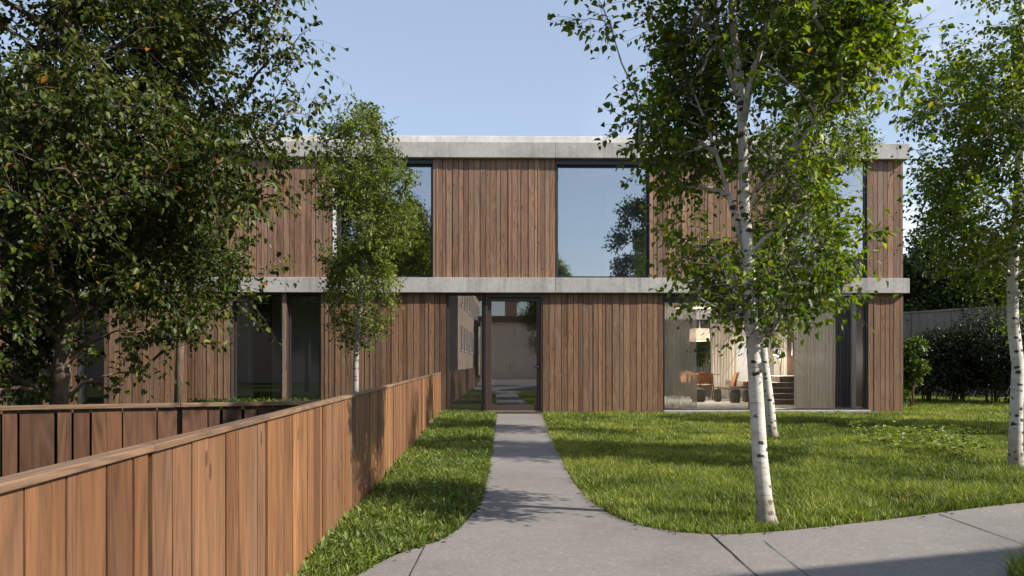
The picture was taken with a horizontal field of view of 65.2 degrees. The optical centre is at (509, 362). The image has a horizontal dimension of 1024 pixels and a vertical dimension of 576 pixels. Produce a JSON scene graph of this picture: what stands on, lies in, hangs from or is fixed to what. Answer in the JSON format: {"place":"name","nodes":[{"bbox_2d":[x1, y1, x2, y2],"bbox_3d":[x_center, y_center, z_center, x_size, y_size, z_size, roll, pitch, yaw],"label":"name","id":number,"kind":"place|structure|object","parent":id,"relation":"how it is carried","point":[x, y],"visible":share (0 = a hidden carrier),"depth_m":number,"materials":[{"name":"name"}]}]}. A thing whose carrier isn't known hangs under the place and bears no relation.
{"place":"outdoors","nodes":[
{"label":"outdoors","id":0,"kind":"place"},
{"bbox_2d":[0,0,1023,267],"label":"sky","id":1,"kind":"structure","parent":0,"point":[439,67],"materials":[{"name":"blue"}]},
{"bbox_2d":[357,393,1023,574],"bbox_3d":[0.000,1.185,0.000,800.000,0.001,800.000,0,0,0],"label":"ground","id":2,"kind":"structure","parent":0,"point":[810,494],"depth_m":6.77,"materials":[{"name":"green plant"}]},
{"bbox_2d":[0,400,320,476],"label":"ramp fence","id":3,"kind":"object","parent":2,"relation":"on","point":[35,436],"visible":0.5,"depth_m":5.76,"materials":[{"name":"brown wood"}]},
{"bbox_2d":[0,0,353,413],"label":"alder tree","id":4,"kind":"object","parent":2,"relation":"on","point":[133,186],"visible":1,"depth_m":8.18,"materials":[{"name":"green plant"}]},
{"bbox_2d":[95,156,258,407],"bbox_3d":[-5.611,-1.355,13.476,2.785,5.015,2.290,0,0,0],"label":"maple tree","id":5,"kind":"object","parent":2,"relation":"on","point":[179,370],"visible":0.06,"depth_m":13.46,"materials":[{"name":"green plant"}]},
{"bbox_2d":[0,372,440,575],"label":"board fence","id":6,"kind":"object","parent":2,"relation":"on","point":[277,493],"visible":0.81,"depth_m":2.99,"materials":[{"name":"brown wood"}]},
{"bbox_2d":[187,396,330,409],"bbox_3d":[-4.900,0.953,16.108,3.105,0.553,1.190,0,0,0],"label":"hedge","id":7,"kind":"object","parent":2,"relation":"on","point":[228,400],"visible":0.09,"depth_m":16.07,"materials":[{"name":"green plant"}]},
{"bbox_2d":[302,92,424,392],"bbox_3d":[-2.491,-1.774,13.963,2.199,5.790,2.167,0,0,0],"label":"birch tree","id":8,"kind":"object","parent":2,"relation":"on","point":[374,243],"visible":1,"depth_m":13.71,"materials":[{"name":"green plant"}]},
{"bbox_2d":[287,409,497,575],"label":"ground cover","id":9,"kind":"object","parent":2,"relation":"on","point":[429,488],"visible":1,"depth_m":6.35,"materials":[{"name":"green plant"}]},
{"bbox_2d":[0,134,909,413],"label":"timber house","id":10,"kind":"structure","parent":2,"relation":"on","point":[526,286],"depth_m":18.03,"materials":[{"name":"brown wood"}]},
{"bbox_2d":[9,302,42,411],"bbox_3d":[-10.783,-0.233,17.943,0.754,2.655,0.240,0,0,-1],"label":"window","id":11,"kind":"structure","parent":10,"relation":"in","point":[15,399],"depth_m":17.99,"materials":[{"name":"black glass"}]},
{"bbox_2d":[77,293,101,410],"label":"window","id":12,"kind":"structure","parent":10,"relation":"in","point":[81,399],"depth_m":18.00,"materials":[{"name":"black glass"}]},
{"bbox_2d":[231,293,281,400],"bbox_3d":[-5.667,-0.233,18.027,1.153,2.655,0.250,0,0,-1],"label":"window","id":13,"kind":"structure","parent":10,"relation":"in","point":[273,295],"depth_m":18.04,"materials":[{"name":"brown metal"}]},
{"bbox_2d":[254,299,271,400],"bbox_3d":[-5.955,-0.225,19.338,0.428,2.630,0.060,0,0,-1],"label":"inner door","id":14,"kind":"structure","parent":10,"relation":"in","point":[262,340],"depth_m":19.31,"materials":[{"name":"black glass"}]},
{"bbox_2d":[286,293,320,400],"bbox_3d":[-4.608,-0.233,18.019,0.774,2.655,0.200,0,0,-1],"label":"window","id":15,"kind":"structure","parent":10,"relation":"in","point":[289,296],"depth_m":18.03,"materials":[{"name":"brown metal"}]},
{"bbox_2d":[337,158,432,276],"bbox_3d":[-2.789,-3.237,18.037,2.150,2.682,0.180,0,0,-1],"label":"window","id":16,"kind":"structure","parent":10,"relation":"in","point":[411,162],"depth_m":18.05,"materials":[{"name":"black glass"}]},
{"bbox_2d":[446,293,483,411],"bbox_3d":[-0.990,-0.220,18.030,0.851,2.680,0.110,0,0,-1],"label":"window","id":17,"kind":"structure","parent":10,"relation":"in","point":[447,294],"depth_m":18.01,"materials":[{"name":"brown metal"}]},
{"bbox_2d":[488,298,539,410],"bbox_3d":[0.107,-0.184,18.065,1.188,2.558,0.123,0,0,-1],"label":"door","id":18,"kind":"structure","parent":10,"relation":"in","point":[491,407],"depth_m":18.07,"materials":[{"name":"brown"}]},
{"bbox_2d":[496,307,535,404],"bbox_3d":[0.153,-0.130,19.425,0.972,2.440,0.136,0,0,-1],"label":"inner door","id":19,"kind":"structure","parent":10,"relation":"in","point":[516,334],"depth_m":19.45,"materials":[{"name":"grey paint"}]},
{"bbox_2d":[555,159,649,277],"bbox_3d":[2.103,-3.237,18.113,2.120,2.682,0.180,0,0,-1],"label":"window","id":20,"kind":"structure","parent":10,"relation":"in","point":[559,163],"depth_m":18.09,"materials":[{"name":"black metal"}]},
{"bbox_2d":[665,303,696,407],"bbox_3d":[3.934,-0.245,18.381,0.741,2.590,0.119,0,0,-1],"label":"curtain","id":21,"kind":"object","parent":10,"relation":"hanging from","point":[680,379],"visible":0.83,"depth_m":18.38,"materials":[{"name":"beige fabric"}]},
{"bbox_2d":[697,388,705,401],"bbox_3d":[5.290,0.911,22.383,0.412,0.364,0.412,0,0,0],"label":"pouf stool","id":22,"kind":"object","parent":10,"relation":"on","point":[701,395],"visible":0.61,"depth_m":22.20,"materials":[{"name":"fabric"}]},
{"bbox_2d":[696,310,709,340],"bbox_3d":[5.539,-1.401,23.287,0.600,1.559,0.600,0,0,0],"label":"pendant lamp","id":23,"kind":"object","parent":10,"relation":"hanging from","point":[700,331],"visible":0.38,"depth_m":23.02,"materials":[{"name":"fabric"}]},
{"bbox_2d":[696,319,710,396],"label":"window","id":24,"kind":"structure","parent":10,"relation":"in","point":[697,320],"depth_m":25.58,"materials":[{"name":"black metal"}]},
{"bbox_2d":[697,372,713,399],"bbox_3d":[5.663,0.690,23.267,0.502,0.812,0.534,0,0,0],"label":"dining chair","id":25,"kind":"object","parent":10,"relation":"on","point":[705,378],"visible":0.91,"depth_m":23.07,"materials":[{"name":"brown wood"}]},
{"bbox_2d":[697,373,720,394],"bbox_3d":[5.736,0.714,24.090,1.240,0.762,1.240,0,0,0],"label":"dining table","id":26,"kind":"object","parent":10,"relation":"on","point":[713,381],"visible":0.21,"depth_m":23.75,"materials":[{"name":"brown wood"}]},
{"bbox_2d":[714,388,721,401],"bbox_3d":[5.829,0.911,22.391,0.216,0.364,0.216,0,0,0],"label":"pouf stool","id":27,"kind":"object","parent":10,"relation":"on","point":[717,394],"visible":1,"depth_m":22.30,"materials":[{"name":"fabric"}]},
{"bbox_2d":[710,320,736,396],"bbox_3d":[6.767,-0.135,25.256,0.844,2.430,0.145,0,0,-1],"label":"curtain","id":28,"kind":"object","parent":10,"relation":"hanging from","point":[720,364],"visible":0.64,"depth_m":25.25,"materials":[{"name":"fabric"}]},
{"bbox_2d":[715,372,739,389],"bbox_3d":[6.293,0.685,23.091,0.695,0.824,0.616,0,0,7],"label":"lounge chair","id":29,"kind":"object","parent":10,"relation":"on","point":[734,379],"visible":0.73,"depth_m":23.02,"materials":[{"name":"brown wood"}]},
{"bbox_2d":[729,389,740,402],"bbox_3d":[6.147,0.906,21.796,0.299,0.374,0.299,0,0,0],"label":"pouf stool","id":30,"kind":"object","parent":10,"relation":"on","point":[734,395],"visible":1,"depth_m":21.68,"materials":[{"name":"fabric"}]},
{"bbox_2d":[729,386,747,388],"bbox_3d":[6.660,0.887,22.854,0.720,0.418,0.720,0,0,0],"label":"table","id":31,"kind":"object","parent":10,"relation":"on","point":[744,387],"visible":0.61,"depth_m":22.64,"materials":[{"name":"brown wood"}]},
{"bbox_2d":[742,389,747,401],"bbox_3d":[6.553,0.911,22.102,0.247,0.364,0.247,0,0,0],"label":"pouf stool","id":32,"kind":"object","parent":10,"relation":"on","point":[744,395],"visible":0.68,"depth_m":22.01,"materials":[{"name":"fabric"}]},
{"bbox_2d":[663,293,867,409],"bbox_3d":[5.804,-0.233,18.175,4.654,2.655,0.230,0,0,-1],"label":"window","id":33,"kind":"structure","parent":10,"relation":"in","point":[673,297],"depth_m":18.15,"materials":[{"name":"grey metal"}]},
{"bbox_2d":[774,321,786,374],"bbox_3d":[8.478,-0.705,24.882,0.501,2.490,0.113,0,0,40],"label":"curtain","id":34,"kind":"object","parent":10,"relation":"hanging from","point":[783,366],"visible":0.24,"depth_m":24.88,"materials":[{"name":"fabric"}]},
{"bbox_2d":[787,323,793,374],"bbox_3d":[8.512,-0.410,24.137,0.219,1.880,0.152,0,0,-1],"label":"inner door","id":35,"kind":"structure","parent":10,"relation":"in","point":[790,360],"depth_m":24.13,"materials":[{"name":"brown wood"}]},
{"bbox_2d":[788,162,820,264],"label":"window","id":36,"kind":"structure","parent":10,"relation":"in","point":[818,162],"depth_m":18.21,"materials":[{"name":"black metal"}]},
{"bbox_2d":[794,297,835,407],"bbox_3d":[7.042,-0.245,18.450,0.956,2.590,0.121,0,0,-1],"label":"curtain","id":37,"kind":"object","parent":10,"relation":"hanging from","point":[815,388],"visible":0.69,"depth_m":18.45,"materials":[{"name":"beige fabric"}]},
{"bbox_2d":[835,297,850,407],"bbox_3d":[7.724,-0.245,18.540,0.426,2.590,0.106,0,0,-1],"label":"curtain","id":38,"kind":"object","parent":10,"relation":"hanging from","point":[843,376],"visible":0.77,"depth_m":18.54,"materials":[{"name":"grey fabric"}]},
{"bbox_2d":[826,160,866,277],"bbox_3d":[7.662,-3.237,18.163,0.888,2.682,0.110,0,0,-1],"label":"window","id":39,"kind":"structure","parent":10,"relation":"in","point":[865,171],"depth_m":18.16,"materials":[{"name":"black metal"}]},
{"bbox_2d":[696,322,709,395],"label":"courtyard wall","id":40,"kind":"structure","parent":2,"relation":"on","point":[707,368],"depth_m":28.31,"materials":[{"name":"paint"}]},
{"bbox_2d":[696,341,709,388],"bbox_3d":[6.339,0.058,26.746,1.677,2.248,1.385,0,0,0],"label":"courtyard shrub","id":41,"kind":"object","parent":2,"relation":"on","point":[701,362],"visible":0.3,"depth_m":26.76,"materials":[{"name":"green plant"}]},
{"bbox_2d":[547,0,964,526],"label":"birch tree","id":42,"kind":"object","parent":2,"relation":"on","point":[838,49],"visible":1,"depth_m":5.70,"materials":[{"name":"green plant"}]},
{"bbox_2d":[731,75,884,437],"bbox_3d":[4.595,-1.695,12.416,2.248,5.769,2.553,0,0,0],"label":"birch tree","id":43,"kind":"object","parent":2,"relation":"on","point":[769,404],"visible":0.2,"depth_m":12.21,"materials":[{"name":"green plant"}]},
{"bbox_2d":[848,418,986,455],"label":"weeds","id":44,"kind":"object","parent":2,"relation":"on","point":[940,444],"visible":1,"depth_m":10.35,"materials":[{"name":"green plant"}]},
{"bbox_2d":[903,335,931,405],"bbox_3d":[10.224,0.252,20.601,1.078,1.921,1.179,0,0,0],"label":"shrub","id":45,"kind":"object","parent":2,"relation":"on","point":[915,369],"visible":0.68,"depth_m":20.37,"materials":[{"name":"green plant"}]},
{"bbox_2d":[903,334,976,401],"bbox_3d":[12.485,0.178,23.580,3.106,2.076,2.910,0,0,-27],"label":"shrub","id":46,"kind":"object","parent":2,"relation":"on","point":[928,397],"visible":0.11,"depth_m":23.19,"materials":[{"name":"green plant"}]},
{"bbox_2d":[903,224,996,320],"bbox_3d":[16.198,-2.298,31.110,5.479,6.988,5.106,0,0,0],"label":"garden tree","id":47,"kind":"object","parent":2,"relation":"on","point":[918,280],"visible":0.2,"depth_m":30.29,"materials":[{"name":"green plant"}]},
{"bbox_2d":[908,325,1001,400],"bbox_3d":[12.853,0.063,22.941,3.608,2.312,2.508,0,0,0],"label":"shrub","id":48,"kind":"object","parent":2,"relation":"on","point":[941,382],"visible":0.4,"depth_m":22.35,"materials":[{"name":"green plant"}]},
{"bbox_2d":[889,0,1023,469],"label":"birch tree","id":49,"kind":"object","parent":2,"relation":"on","point":[988,113],"visible":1,"depth_m":8.78,"materials":[{"name":"green plant"}]},
{"bbox_2d":[903,305,1023,397],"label":"garden wall","id":50,"kind":"structure","parent":2,"relation":"on","point":[919,322],"depth_m":28.18,"materials":[{"name":"concrete"}]},
{"bbox_2d":[912,239,1023,310],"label":"garden tree","id":51,"kind":"object","parent":2,"relation":"on","point":[959,304],"visible":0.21,"depth_m":28.83,"materials":[{"name":"green plant"}]},
{"bbox_2d":[924,300,1023,403],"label":"shrub","id":52,"kind":"object","parent":2,"relation":"on","point":[964,342],"visible":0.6,"depth_m":22.06,"materials":[{"name":"green plant"}]},
{"bbox_2d":[967,322,1023,402],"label":"shrub","id":53,"kind":"object","parent":2,"relation":"on","point":[1001,383],"visible":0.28,"depth_m":21.53,"materials":[{"name":"green plant"}]},
{"bbox_2d":[991,539,1023,575],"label":"verge grass","id":54,"kind":"structure","parent":2,"relation":"on","point":[1017,568],"depth_m":4.30,"materials":[{"name":"green plant"}]},
{"bbox_2d":[358,414,1023,575],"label":"pavement","id":55,"kind":"structure","parent":0,"point":[536,517],"depth_m":5.11,"materials":[{"name":"concrete"}]},
{"bbox_2d":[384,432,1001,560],"bbox_3d":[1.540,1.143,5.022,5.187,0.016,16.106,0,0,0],"label":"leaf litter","id":56,"kind":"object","parent":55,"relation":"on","point":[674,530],"visible":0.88,"depth_m":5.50,"materials":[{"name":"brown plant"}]},
{"bbox_2d":[409,514,1019,575],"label":"pavement joint","id":57,"kind":"object","parent":55,"relation":"on","point":[733,553],"visible":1,"depth_m":4.85,"materials":[{"name":"grey concrete"}]},
{"bbox_2d":[773,349,781,370],"bbox_3d":[7.965,0.073,23.725,0.308,0.972,0.200,0,0,0],"label":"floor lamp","id":58,"kind":"object","parent":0,"point":[777,352],"visible":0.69,"depth_m":23.68,"materials":[{"name":"white metal"}]}
]}

